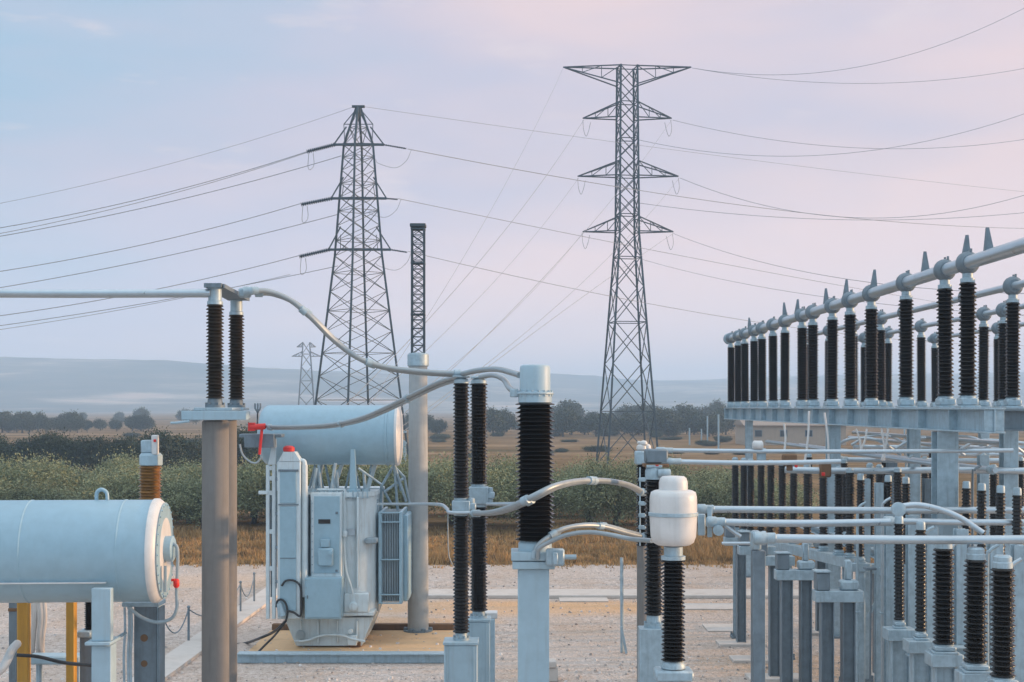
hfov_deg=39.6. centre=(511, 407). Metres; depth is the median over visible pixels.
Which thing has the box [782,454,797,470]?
rusty joint
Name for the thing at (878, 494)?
steel post
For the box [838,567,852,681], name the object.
steel post
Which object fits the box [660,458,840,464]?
bus tube
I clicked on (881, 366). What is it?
post insulator
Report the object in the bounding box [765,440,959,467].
bus tube
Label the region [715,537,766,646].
support frame
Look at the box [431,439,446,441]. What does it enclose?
dry shrub
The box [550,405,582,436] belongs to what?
distant tree
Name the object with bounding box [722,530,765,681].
tube support
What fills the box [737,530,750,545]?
mechanism box
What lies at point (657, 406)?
distant tree
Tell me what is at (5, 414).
distant tree
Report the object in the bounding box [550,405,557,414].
distant tree
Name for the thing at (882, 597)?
conduit pipe
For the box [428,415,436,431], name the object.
distant tree
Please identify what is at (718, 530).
tube support
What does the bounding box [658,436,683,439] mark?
dry shrub
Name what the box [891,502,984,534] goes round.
curved tube
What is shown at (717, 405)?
distant tree
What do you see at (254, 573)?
chain post
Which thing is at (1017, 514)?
post insulator
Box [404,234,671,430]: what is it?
overhead line
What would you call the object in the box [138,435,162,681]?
brown bushing
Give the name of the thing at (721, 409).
distant tree
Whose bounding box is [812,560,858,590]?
mechanism box
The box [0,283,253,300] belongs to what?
busbar
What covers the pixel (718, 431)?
fence post
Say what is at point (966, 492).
post insulator
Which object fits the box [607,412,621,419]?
distant tree
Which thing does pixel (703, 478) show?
olive tree
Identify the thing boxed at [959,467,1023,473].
bus tube
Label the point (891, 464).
steel post
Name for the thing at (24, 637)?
yellow post
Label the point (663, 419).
distant tree
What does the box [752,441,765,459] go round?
tube joint
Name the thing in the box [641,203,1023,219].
overhead line
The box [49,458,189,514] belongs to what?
olive tree
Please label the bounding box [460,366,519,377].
flexible conductor
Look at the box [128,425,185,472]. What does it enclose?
dark tree
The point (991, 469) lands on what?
bus tube
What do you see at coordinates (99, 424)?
distant tree
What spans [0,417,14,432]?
distant tree
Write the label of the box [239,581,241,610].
chain post
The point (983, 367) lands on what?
post insulator
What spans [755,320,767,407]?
post insulator
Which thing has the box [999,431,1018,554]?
steel column
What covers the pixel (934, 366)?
post insulator
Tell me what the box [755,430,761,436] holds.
window
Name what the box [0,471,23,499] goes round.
olive tree
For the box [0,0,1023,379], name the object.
sky
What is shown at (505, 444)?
ground
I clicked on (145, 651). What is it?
steel column
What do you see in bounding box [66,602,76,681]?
yellow post
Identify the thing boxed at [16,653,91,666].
black cable
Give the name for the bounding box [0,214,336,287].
overhead line
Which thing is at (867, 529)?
steel post
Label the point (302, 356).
lattice pylon
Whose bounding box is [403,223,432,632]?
lattice mast
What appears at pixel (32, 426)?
distant tree
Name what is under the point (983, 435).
steel column
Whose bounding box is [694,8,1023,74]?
overhead line
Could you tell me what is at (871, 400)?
post insulator
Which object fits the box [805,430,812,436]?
window
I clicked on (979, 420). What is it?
steel beam
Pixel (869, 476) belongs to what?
post insulator
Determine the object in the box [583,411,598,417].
distant tree
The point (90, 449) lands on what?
dark tree
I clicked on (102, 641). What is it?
tank stand
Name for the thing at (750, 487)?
post insulator
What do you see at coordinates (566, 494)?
olive tree
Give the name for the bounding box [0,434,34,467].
dark tree
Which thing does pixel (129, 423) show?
distant tree
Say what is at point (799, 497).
olive tree
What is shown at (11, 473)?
olive tree
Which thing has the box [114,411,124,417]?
distant tree
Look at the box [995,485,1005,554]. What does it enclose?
post insulator
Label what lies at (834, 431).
steel column
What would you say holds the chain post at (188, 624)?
on the concrete path
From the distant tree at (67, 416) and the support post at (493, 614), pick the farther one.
the distant tree at (67, 416)
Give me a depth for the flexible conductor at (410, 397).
24.00 m
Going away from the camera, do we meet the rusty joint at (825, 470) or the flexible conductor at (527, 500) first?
the flexible conductor at (527, 500)
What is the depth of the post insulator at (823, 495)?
26.79 m
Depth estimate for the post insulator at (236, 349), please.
19.92 m
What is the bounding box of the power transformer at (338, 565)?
[239,403,411,646]
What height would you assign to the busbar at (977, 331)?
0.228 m
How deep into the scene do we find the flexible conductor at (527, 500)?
17.14 m
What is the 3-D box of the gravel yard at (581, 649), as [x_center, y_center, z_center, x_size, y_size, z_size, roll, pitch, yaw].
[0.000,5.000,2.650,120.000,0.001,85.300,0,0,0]
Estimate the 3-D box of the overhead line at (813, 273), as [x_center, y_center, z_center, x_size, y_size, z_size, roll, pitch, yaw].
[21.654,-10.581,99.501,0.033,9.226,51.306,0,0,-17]
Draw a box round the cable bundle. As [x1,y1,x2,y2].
[31,603,46,653]
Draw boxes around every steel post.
[8,603,16,681]
[730,546,735,638]
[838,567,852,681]
[863,567,876,681]
[864,479,873,681]
[874,483,883,681]
[884,514,894,681]
[886,462,897,505]
[906,515,918,628]
[922,478,930,517]
[926,525,937,638]
[953,528,968,668]
[977,455,988,545]
[987,544,1002,671]
[1010,544,1023,681]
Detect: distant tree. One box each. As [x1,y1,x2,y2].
[0,411,13,432]
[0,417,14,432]
[10,411,35,432]
[21,415,39,432]
[33,410,47,431]
[39,418,54,432]
[50,416,59,431]
[56,409,85,431]
[57,418,67,431]
[67,415,85,432]
[79,412,87,419]
[83,419,92,430]
[93,418,108,430]
[107,419,123,430]
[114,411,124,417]
[123,415,139,430]
[131,412,155,430]
[132,407,150,416]
[175,407,189,420]
[404,412,408,428]
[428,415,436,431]
[428,417,447,434]
[486,405,509,435]
[491,406,518,432]
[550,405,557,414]
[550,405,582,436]
[550,414,565,434]
[553,398,587,417]
[567,412,583,434]
[574,416,591,434]
[582,412,612,436]
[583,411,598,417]
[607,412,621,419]
[607,416,621,435]
[614,402,638,417]
[618,410,642,434]
[624,401,652,417]
[637,407,678,436]
[646,402,665,411]
[662,408,684,435]
[671,401,704,412]
[676,405,704,434]
[692,413,726,436]
[695,404,717,415]
[704,398,726,411]
[706,409,733,434]
[715,406,735,434]
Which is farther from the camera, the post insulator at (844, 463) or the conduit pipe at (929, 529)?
the post insulator at (844, 463)
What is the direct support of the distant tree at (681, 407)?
on the ground at (505, 444)
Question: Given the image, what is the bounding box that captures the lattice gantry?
[388,431,406,507]
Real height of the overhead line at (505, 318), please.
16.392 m
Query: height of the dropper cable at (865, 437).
0.408 m
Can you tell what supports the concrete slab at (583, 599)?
on the gravel yard at (581, 649)
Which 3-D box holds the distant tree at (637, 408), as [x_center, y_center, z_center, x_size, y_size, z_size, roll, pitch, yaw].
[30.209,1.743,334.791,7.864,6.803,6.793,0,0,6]
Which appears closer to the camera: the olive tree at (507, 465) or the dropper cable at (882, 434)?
the dropper cable at (882, 434)
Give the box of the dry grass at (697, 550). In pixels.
[173,521,976,569]
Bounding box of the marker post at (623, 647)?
[620,558,626,653]
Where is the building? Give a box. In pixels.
[733,420,845,444]
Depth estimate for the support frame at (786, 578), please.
23.99 m
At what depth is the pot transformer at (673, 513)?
14.88 m
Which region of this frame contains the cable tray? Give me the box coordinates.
[31,653,79,681]
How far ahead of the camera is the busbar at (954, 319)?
35.98 m
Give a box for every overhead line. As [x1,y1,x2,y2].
[0,151,306,227]
[0,152,306,233]
[0,156,339,236]
[0,204,298,271]
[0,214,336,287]
[0,255,298,315]
[0,266,336,325]
[0,274,289,329]
[3,107,351,202]
[346,120,583,404]
[367,179,577,404]
[368,107,1022,191]
[369,69,562,404]
[397,198,1021,315]
[402,234,581,406]
[403,181,676,425]
[404,121,670,413]
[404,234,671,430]
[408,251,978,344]
[409,149,1023,228]
[641,114,1022,155]
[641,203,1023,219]
[642,259,956,310]
[673,233,1023,293]
[674,120,1023,148]
[681,178,1023,217]
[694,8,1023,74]
[700,68,1023,83]
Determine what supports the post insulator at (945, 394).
on the steel beam at (979, 420)
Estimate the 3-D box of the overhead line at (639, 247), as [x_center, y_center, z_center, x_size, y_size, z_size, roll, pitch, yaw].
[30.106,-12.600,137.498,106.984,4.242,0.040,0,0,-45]
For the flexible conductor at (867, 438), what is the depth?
32.84 m
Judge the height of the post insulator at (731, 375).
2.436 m
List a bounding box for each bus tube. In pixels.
[656,447,1013,453]
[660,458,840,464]
[697,504,1023,513]
[706,516,890,526]
[752,532,1023,544]
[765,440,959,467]
[784,467,930,473]
[799,443,997,474]
[841,456,998,462]
[848,436,984,448]
[852,431,998,445]
[853,445,1023,449]
[883,516,1023,525]
[904,452,1023,456]
[905,438,998,446]
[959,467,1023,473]
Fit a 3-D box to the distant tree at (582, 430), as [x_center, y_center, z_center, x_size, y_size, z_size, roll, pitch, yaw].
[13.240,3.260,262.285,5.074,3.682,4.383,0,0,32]
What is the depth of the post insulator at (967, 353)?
21.75 m
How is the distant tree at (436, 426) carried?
on the ground at (505, 444)
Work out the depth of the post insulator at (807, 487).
27.56 m
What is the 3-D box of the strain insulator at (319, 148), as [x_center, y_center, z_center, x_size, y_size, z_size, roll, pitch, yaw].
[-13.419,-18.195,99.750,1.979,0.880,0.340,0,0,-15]
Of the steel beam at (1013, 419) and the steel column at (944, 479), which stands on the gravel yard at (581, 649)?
the steel column at (944, 479)
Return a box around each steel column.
[118,599,165,681]
[745,421,752,577]
[826,425,840,638]
[907,429,920,517]
[931,431,958,635]
[978,433,989,534]
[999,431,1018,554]
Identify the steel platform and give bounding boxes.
[170,408,249,423]
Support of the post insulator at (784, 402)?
on the steel beam at (979, 420)
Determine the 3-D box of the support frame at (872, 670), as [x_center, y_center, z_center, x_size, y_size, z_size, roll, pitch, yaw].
[7.000,3.965,26.500,1.000,2.110,0.600,0,0,0]
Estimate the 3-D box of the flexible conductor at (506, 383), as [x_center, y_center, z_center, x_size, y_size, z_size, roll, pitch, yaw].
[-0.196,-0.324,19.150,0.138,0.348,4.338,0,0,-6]
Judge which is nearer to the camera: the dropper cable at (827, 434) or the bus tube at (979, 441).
the dropper cable at (827, 434)
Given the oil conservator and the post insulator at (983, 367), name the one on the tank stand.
the oil conservator
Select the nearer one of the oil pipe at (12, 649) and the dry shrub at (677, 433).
the oil pipe at (12, 649)
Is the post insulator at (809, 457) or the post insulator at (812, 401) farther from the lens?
the post insulator at (809, 457)
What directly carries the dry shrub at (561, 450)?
on the ground at (505, 444)
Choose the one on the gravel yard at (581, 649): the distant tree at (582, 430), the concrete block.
the concrete block
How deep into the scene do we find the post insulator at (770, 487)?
29.28 m
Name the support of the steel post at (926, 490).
on the gravel yard at (581, 649)
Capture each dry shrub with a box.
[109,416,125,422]
[121,431,142,436]
[429,433,450,439]
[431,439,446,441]
[489,432,506,435]
[555,448,568,451]
[560,439,578,441]
[579,445,612,451]
[593,430,622,435]
[646,430,663,437]
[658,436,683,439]
[662,431,686,435]
[694,439,706,444]
[700,440,720,445]
[713,435,732,442]
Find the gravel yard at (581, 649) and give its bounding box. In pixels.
[0,565,873,681]
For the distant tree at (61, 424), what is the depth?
281.91 m
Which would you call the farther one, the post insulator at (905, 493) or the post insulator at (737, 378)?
the post insulator at (737, 378)
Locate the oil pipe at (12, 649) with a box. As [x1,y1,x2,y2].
[0,640,20,675]
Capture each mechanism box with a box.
[724,526,734,536]
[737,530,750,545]
[760,544,767,555]
[774,543,814,569]
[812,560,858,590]
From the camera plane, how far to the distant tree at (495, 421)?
248.29 m
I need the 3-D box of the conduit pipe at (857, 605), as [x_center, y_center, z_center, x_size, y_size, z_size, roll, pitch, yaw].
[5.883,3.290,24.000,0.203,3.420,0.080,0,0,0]
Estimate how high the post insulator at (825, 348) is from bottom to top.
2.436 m
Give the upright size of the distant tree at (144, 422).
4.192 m
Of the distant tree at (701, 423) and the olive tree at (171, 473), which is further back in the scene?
the distant tree at (701, 423)
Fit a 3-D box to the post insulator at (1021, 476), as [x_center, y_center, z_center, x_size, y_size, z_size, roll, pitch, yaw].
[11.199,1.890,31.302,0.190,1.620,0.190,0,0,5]
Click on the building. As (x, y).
(764, 431)
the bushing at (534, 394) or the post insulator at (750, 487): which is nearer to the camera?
the bushing at (534, 394)
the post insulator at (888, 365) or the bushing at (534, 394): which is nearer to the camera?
the bushing at (534, 394)
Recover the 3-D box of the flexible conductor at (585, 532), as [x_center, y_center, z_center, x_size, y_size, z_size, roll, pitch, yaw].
[0.987,1.596,16.187,1.751,0.374,0.303,0,0,44]
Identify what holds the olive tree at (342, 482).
on the ground at (505, 444)
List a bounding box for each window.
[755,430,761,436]
[780,430,786,436]
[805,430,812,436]
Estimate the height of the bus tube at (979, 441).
0.170 m
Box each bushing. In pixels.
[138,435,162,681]
[510,365,575,681]
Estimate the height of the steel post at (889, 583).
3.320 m
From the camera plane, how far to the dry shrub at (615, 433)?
250.29 m
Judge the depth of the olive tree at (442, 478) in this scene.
56.06 m
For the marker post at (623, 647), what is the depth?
28.97 m
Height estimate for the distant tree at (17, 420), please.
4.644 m
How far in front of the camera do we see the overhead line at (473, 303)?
86.90 m
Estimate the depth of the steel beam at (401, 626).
31.92 m
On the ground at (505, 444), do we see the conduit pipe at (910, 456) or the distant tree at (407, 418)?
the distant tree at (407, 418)
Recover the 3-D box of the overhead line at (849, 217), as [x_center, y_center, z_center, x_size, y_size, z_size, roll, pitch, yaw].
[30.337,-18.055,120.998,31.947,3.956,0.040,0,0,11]
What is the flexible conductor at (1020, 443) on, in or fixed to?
attached to the bus tube at (979, 441)
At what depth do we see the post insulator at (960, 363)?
28.56 m
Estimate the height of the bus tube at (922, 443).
0.170 m
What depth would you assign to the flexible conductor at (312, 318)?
19.38 m
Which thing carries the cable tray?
on the gravel yard at (581, 649)
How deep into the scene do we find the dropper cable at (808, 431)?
23.48 m
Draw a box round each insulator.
[77,602,91,681]
[205,288,224,407]
[227,300,244,407]
[299,247,329,257]
[301,197,331,205]
[306,142,334,152]
[384,144,405,148]
[443,375,478,681]
[467,376,494,681]
[634,440,650,681]
[638,449,670,681]
[726,331,735,407]
[731,457,739,531]
[732,329,741,407]
[739,326,749,407]
[740,458,747,529]
[747,458,754,530]
[748,323,758,407]
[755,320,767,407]
[757,465,764,531]
[766,316,778,407]
[767,465,774,532]
[778,312,791,407]
[778,465,786,533]
[789,466,798,543]
[794,306,808,407]
[801,465,812,546]
[804,303,820,407]
[806,454,812,519]
[817,476,828,550]
[822,325,827,407]
[824,296,839,407]
[832,466,844,554]
[841,289,858,407]
[841,459,847,534]
[843,467,855,557]
[854,473,865,562]
[855,317,859,407]
[858,331,865,407]
[862,285,880,407]
[865,463,873,545]
[873,464,883,547]
[877,309,888,407]
[881,463,885,499]
[884,475,892,506]
[885,326,893,407]
[892,516,906,628]
[893,467,901,502]
[895,270,916,407]
[901,477,910,570]
[912,521,928,640]
[914,318,928,407]
[921,456,928,517]
[929,332,938,407]
[929,544,958,654]
[933,256,955,407]
[955,248,980,407]
[958,294,974,405]
[959,547,991,673]
[961,481,971,534]
[976,305,991,407]
[976,483,986,553]
[984,554,1017,681]
[989,464,997,534]
[991,321,998,407]
[995,300,1006,407]
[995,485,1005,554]
[1002,274,1023,407]
[1012,487,1022,534]
[1019,457,1023,530]
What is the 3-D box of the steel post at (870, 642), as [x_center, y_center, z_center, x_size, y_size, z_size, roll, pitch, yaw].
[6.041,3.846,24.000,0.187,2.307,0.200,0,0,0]
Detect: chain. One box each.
[165,610,188,633]
[242,575,254,596]
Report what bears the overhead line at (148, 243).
attached to the strain insulator at (316, 201)
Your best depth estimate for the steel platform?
17.72 m
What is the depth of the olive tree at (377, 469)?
65.70 m
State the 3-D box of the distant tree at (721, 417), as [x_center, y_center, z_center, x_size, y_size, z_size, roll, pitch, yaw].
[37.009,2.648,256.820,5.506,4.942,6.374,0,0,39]
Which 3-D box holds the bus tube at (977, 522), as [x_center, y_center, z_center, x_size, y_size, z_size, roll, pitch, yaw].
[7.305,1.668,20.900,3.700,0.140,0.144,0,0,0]
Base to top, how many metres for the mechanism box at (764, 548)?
0.294 m
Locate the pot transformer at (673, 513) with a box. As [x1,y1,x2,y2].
[648,476,697,681]
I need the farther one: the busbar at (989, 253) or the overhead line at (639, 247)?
the overhead line at (639, 247)
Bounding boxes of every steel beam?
[237,651,443,662]
[272,623,453,629]
[724,408,1005,432]
[735,536,854,566]
[800,527,873,558]
[905,645,965,656]
[1004,409,1023,430]
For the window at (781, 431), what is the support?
in the building
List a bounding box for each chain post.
[187,605,189,640]
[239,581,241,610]
[253,572,255,600]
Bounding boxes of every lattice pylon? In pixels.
[292,342,320,404]
[314,105,408,465]
[563,64,690,464]
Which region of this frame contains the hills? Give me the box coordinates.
[0,357,1023,412]
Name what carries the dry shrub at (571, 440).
on the ground at (505, 444)
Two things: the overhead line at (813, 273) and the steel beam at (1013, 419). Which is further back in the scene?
the overhead line at (813, 273)
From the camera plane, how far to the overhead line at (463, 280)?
84.94 m
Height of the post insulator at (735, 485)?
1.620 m
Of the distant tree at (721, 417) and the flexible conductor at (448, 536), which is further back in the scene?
the distant tree at (721, 417)
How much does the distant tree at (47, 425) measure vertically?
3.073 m
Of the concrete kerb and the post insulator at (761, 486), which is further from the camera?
the concrete kerb
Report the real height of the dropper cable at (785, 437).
0.512 m
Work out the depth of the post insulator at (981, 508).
21.94 m
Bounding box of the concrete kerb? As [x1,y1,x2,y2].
[428,589,798,598]
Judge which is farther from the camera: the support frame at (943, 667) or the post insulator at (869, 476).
the post insulator at (869, 476)
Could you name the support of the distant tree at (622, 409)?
on the ground at (505, 444)
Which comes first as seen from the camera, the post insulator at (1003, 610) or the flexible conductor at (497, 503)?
the post insulator at (1003, 610)
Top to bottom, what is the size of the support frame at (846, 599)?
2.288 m
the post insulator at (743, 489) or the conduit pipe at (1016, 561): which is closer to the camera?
the conduit pipe at (1016, 561)
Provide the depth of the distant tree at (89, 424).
299.43 m
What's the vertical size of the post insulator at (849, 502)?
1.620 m
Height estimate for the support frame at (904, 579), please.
2.250 m
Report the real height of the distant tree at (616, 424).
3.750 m
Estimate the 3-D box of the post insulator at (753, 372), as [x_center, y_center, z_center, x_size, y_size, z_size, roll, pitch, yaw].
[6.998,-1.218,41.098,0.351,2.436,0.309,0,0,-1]
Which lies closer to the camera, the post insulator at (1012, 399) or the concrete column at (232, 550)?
the concrete column at (232, 550)
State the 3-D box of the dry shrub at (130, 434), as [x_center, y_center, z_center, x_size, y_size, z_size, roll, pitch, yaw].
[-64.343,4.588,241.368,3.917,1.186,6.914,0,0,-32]
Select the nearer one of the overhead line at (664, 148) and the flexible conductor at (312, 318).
the flexible conductor at (312, 318)
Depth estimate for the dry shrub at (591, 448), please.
161.38 m
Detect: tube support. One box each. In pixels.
[698,506,741,537]
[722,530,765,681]
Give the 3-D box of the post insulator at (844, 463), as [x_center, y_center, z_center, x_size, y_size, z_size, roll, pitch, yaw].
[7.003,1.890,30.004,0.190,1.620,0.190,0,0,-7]
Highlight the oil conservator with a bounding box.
[0,488,179,623]
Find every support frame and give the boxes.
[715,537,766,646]
[729,545,775,662]
[744,555,798,681]
[774,569,813,681]
[812,543,844,634]
[812,589,863,681]
[852,562,873,681]
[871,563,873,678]
[882,626,914,681]
[903,571,905,622]
[903,638,934,681]
[925,650,962,681]
[954,669,990,681]
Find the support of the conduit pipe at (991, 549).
on the gravel yard at (581, 649)
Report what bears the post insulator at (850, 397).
on the steel beam at (979, 420)
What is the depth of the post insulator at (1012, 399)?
25.90 m
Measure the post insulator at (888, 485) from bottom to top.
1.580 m
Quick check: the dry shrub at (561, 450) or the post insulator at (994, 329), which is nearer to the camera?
the post insulator at (994, 329)
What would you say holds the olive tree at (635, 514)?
on the ground at (505, 444)
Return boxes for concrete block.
[549,658,557,681]
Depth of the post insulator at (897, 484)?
25.75 m
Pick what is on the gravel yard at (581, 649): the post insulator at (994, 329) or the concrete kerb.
the concrete kerb
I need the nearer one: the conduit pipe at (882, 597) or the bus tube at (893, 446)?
the conduit pipe at (882, 597)
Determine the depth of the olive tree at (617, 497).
56.59 m
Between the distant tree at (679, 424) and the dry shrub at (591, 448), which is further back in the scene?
the distant tree at (679, 424)
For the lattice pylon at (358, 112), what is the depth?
99.85 m
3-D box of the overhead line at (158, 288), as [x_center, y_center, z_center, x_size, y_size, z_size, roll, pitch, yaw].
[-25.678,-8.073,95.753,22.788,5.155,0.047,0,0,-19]
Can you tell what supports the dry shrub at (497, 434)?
on the ground at (505, 444)
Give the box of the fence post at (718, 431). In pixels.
[718,414,718,448]
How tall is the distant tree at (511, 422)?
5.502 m
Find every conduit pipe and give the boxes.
[856,501,866,681]
[879,497,890,681]
[905,454,913,476]
[925,526,934,627]
[971,465,981,546]
[985,544,999,665]
[1013,558,1021,566]
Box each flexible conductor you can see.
[237,620,286,643]
[252,287,460,376]
[258,624,284,650]
[266,377,455,429]
[377,502,469,514]
[447,513,452,564]
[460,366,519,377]
[469,476,645,516]
[478,373,514,391]
[486,502,513,505]
[531,522,646,559]
[535,530,652,559]
[841,437,901,455]
[851,434,906,446]
[895,437,965,455]
[959,435,987,445]
[959,438,1023,453]
[976,441,1023,454]
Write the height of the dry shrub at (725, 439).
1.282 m
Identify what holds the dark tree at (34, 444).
on the ground at (505, 444)
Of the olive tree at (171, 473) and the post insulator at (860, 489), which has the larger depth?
the olive tree at (171, 473)
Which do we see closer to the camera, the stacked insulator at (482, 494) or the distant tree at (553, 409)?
the stacked insulator at (482, 494)
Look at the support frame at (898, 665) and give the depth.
19.99 m
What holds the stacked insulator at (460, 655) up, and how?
on the gravel yard at (581, 649)
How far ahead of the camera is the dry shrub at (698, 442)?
189.81 m
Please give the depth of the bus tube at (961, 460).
32.95 m
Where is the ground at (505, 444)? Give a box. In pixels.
[0,413,1023,564]
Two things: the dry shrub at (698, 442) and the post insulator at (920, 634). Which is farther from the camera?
the dry shrub at (698, 442)
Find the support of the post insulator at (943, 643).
on the support frame at (943, 667)
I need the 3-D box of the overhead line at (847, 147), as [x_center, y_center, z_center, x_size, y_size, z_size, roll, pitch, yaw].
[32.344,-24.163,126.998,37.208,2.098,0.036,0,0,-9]
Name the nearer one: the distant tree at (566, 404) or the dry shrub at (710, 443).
the dry shrub at (710, 443)
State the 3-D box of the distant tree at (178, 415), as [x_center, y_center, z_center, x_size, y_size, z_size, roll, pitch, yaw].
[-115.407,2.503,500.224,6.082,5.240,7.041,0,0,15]
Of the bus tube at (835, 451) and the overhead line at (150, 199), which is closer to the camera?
the bus tube at (835, 451)
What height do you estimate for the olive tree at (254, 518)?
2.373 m
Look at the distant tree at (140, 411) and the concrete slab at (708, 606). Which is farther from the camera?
the distant tree at (140, 411)
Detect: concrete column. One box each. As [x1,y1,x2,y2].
[202,420,228,681]
[228,420,236,681]
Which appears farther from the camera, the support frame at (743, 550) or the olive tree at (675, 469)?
the olive tree at (675, 469)
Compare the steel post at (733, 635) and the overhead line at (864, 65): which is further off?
the overhead line at (864, 65)
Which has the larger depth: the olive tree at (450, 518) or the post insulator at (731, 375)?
the olive tree at (450, 518)
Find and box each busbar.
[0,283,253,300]
[723,227,1023,343]
[806,279,1023,337]
[857,303,1023,341]
[927,322,1023,342]
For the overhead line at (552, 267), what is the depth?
86.43 m
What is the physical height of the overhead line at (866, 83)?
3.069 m
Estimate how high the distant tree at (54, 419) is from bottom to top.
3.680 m
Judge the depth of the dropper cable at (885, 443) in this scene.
24.48 m
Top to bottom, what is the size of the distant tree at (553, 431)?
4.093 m
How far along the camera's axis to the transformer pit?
30.23 m
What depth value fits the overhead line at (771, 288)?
103.84 m
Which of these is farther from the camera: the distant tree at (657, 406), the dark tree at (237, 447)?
the distant tree at (657, 406)
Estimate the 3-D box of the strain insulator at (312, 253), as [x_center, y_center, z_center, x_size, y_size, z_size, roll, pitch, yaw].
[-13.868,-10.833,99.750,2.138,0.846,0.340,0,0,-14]
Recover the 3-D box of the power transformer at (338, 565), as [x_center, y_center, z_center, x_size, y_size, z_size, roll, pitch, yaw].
[-3.896,2.495,30.400,3.382,5.167,3.240,0,0,0]
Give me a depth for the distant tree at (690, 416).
257.95 m
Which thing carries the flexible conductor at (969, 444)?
attached to the bus tube at (979, 441)
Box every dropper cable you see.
[783,424,786,448]
[804,411,809,459]
[823,413,829,458]
[855,429,861,448]
[862,429,867,448]
[881,429,884,460]
[881,429,888,460]
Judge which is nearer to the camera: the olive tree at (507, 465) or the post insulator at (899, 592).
the post insulator at (899, 592)
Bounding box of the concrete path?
[126,588,276,681]
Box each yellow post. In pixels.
[17,603,30,681]
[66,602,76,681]
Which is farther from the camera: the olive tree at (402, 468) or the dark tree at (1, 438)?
the dark tree at (1, 438)
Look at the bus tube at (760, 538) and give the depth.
16.66 m
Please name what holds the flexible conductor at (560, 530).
attached to the bushing at (534, 394)
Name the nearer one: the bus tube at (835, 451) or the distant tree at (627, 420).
the bus tube at (835, 451)
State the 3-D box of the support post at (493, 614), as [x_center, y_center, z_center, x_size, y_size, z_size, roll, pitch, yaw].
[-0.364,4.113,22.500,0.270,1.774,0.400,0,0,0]
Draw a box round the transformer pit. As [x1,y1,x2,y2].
[249,630,453,650]
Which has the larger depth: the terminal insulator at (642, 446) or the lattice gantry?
the lattice gantry
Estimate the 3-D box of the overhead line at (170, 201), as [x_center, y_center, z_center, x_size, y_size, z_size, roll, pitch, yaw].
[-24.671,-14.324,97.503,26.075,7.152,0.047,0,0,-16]
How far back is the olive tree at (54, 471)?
60.03 m
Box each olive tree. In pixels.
[0,446,103,498]
[0,455,40,486]
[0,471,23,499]
[0,475,91,499]
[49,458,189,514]
[74,463,138,499]
[81,446,168,478]
[160,456,201,523]
[160,462,197,517]
[160,468,249,528]
[237,450,345,518]
[237,470,265,525]
[308,465,390,507]
[358,453,402,508]
[359,446,440,512]
[405,451,519,532]
[407,452,498,523]
[486,447,566,513]
[486,464,608,525]
[552,453,613,514]
[553,460,627,522]
[560,448,663,530]
[603,462,703,523]
[614,445,697,478]
[680,465,767,516]
[687,470,740,527]
[688,459,766,516]
[722,474,819,532]
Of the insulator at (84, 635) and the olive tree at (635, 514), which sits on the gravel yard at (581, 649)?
the insulator at (84, 635)
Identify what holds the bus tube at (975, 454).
attached to the steel column at (983, 435)
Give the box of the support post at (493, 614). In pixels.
[485,610,497,681]
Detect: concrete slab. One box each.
[559,597,608,601]
[682,603,732,609]
[702,624,747,631]
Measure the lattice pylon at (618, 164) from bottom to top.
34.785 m
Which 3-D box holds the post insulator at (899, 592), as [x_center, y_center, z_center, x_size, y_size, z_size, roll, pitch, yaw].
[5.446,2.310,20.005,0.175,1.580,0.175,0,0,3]
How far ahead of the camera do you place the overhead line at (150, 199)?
95.01 m
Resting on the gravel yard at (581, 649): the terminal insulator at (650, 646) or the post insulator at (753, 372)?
the terminal insulator at (650, 646)
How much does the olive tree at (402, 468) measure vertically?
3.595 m
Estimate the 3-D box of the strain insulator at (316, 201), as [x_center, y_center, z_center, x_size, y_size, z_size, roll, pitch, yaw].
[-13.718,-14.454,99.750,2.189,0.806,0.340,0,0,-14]
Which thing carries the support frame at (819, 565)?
on the gravel yard at (581, 649)
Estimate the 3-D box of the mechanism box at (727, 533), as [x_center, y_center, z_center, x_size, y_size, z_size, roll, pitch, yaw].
[4.588,2.582,30.000,0.235,0.294,0.280,0,0,0]
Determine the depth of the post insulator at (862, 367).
45.11 m
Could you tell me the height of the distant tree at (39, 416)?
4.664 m
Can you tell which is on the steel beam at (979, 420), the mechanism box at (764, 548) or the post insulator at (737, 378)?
the post insulator at (737, 378)
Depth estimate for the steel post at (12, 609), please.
18.00 m
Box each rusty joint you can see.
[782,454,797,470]
[819,464,830,476]
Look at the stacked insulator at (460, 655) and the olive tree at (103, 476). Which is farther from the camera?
the olive tree at (103, 476)
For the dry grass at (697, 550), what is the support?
on the ground at (505, 444)
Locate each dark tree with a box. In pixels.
[0,433,9,445]
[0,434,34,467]
[20,427,68,473]
[39,430,89,473]
[69,429,114,474]
[103,428,138,468]
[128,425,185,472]
[164,431,201,468]
[201,426,244,467]
[237,420,266,467]
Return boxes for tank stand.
[85,587,120,681]
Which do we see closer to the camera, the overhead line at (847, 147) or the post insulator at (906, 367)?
the post insulator at (906, 367)
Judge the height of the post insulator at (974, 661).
1.460 m
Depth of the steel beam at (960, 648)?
19.49 m
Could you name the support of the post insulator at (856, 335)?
on the steel beam
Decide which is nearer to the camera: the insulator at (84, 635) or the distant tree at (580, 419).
the insulator at (84, 635)
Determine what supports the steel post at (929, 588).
on the gravel yard at (581, 649)
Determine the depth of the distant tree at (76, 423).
280.04 m
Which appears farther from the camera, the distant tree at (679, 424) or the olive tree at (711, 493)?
the distant tree at (679, 424)

